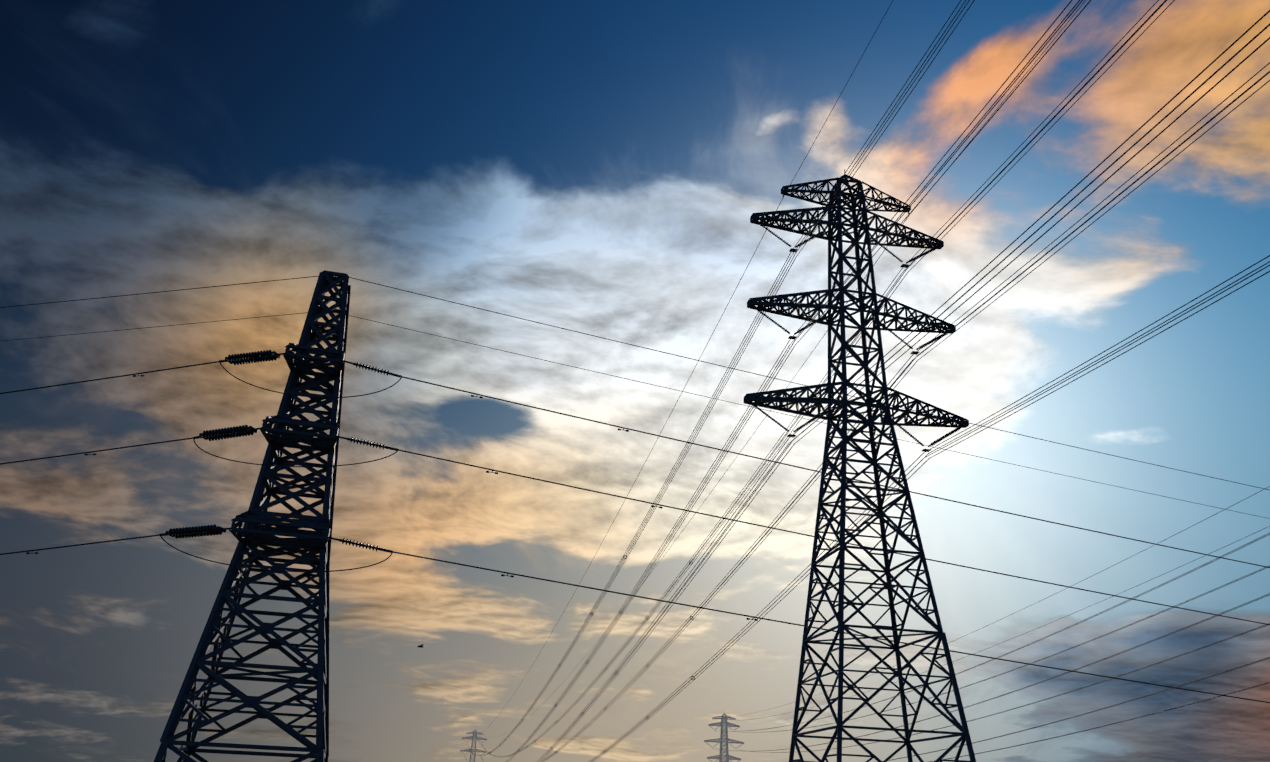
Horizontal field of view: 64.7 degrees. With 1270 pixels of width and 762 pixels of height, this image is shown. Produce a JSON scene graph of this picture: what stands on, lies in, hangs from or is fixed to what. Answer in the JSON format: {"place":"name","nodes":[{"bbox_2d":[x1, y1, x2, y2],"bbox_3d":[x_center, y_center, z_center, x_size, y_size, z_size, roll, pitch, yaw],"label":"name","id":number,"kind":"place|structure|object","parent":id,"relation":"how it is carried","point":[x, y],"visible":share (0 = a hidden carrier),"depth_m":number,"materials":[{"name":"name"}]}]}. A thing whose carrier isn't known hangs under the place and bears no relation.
{"place":"outdoors","nodes":[
{"label":"outdoors","id":0,"kind":"place"},
{"bbox_2d":[0,0,1269,761],"bbox_3d":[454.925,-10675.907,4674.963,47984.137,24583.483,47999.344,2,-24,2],"label":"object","id":1,"kind":"structure","parent":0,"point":[618,170],"depth_m":22274.18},
{"label":"ground","id":2,"kind":"structure","parent":0,"visible":0},
{"bbox_2d":[154,270,401,761],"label":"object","id":3,"kind":"object","parent":2,"relation":"on","point":[258,519],"visible":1,"depth_m":46.91,"materials":[{"name":"metal"}]},
{"bbox_2d":[460,730,486,761],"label":"suspension tower","id":4,"kind":"structure","parent":2,"relation":"on","point":[476,739],"depth_m":727.01,"materials":[{"name":"metal"}]},
{"bbox_2d":[704,713,743,761],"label":"suspension tower","id":5,"kind":"structure","parent":2,"relation":"on","point":[726,756],"depth_m":516.05,"materials":[{"name":"metal"}]},
{"bbox_2d":[744,169,975,761],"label":"suspension tower","id":6,"kind":"structure","parent":2,"relation":"on","point":[759,399],"depth_m":82.48,"materials":[{"name":"metal"}]},
{"bbox_2d":[0,0,1269,761],"bbox_3d":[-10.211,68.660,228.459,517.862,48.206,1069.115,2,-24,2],"label":"conductors","id":7,"kind":"object","parent":6,"relation":"hanging from","point":[772,528],"visible":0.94,"depth_m":65.42,"materials":[{"name":"grey metal"}]},
{"bbox_2d":[26,375,1170,758],"bbox_3d":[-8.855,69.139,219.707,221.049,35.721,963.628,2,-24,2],"label":"conductor spacers","id":8,"kind":"object","parent":7,"relation":"attached to","point":[512,575],"visible":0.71,"depth_m":52.80,"materials":[{"name":"metal"}]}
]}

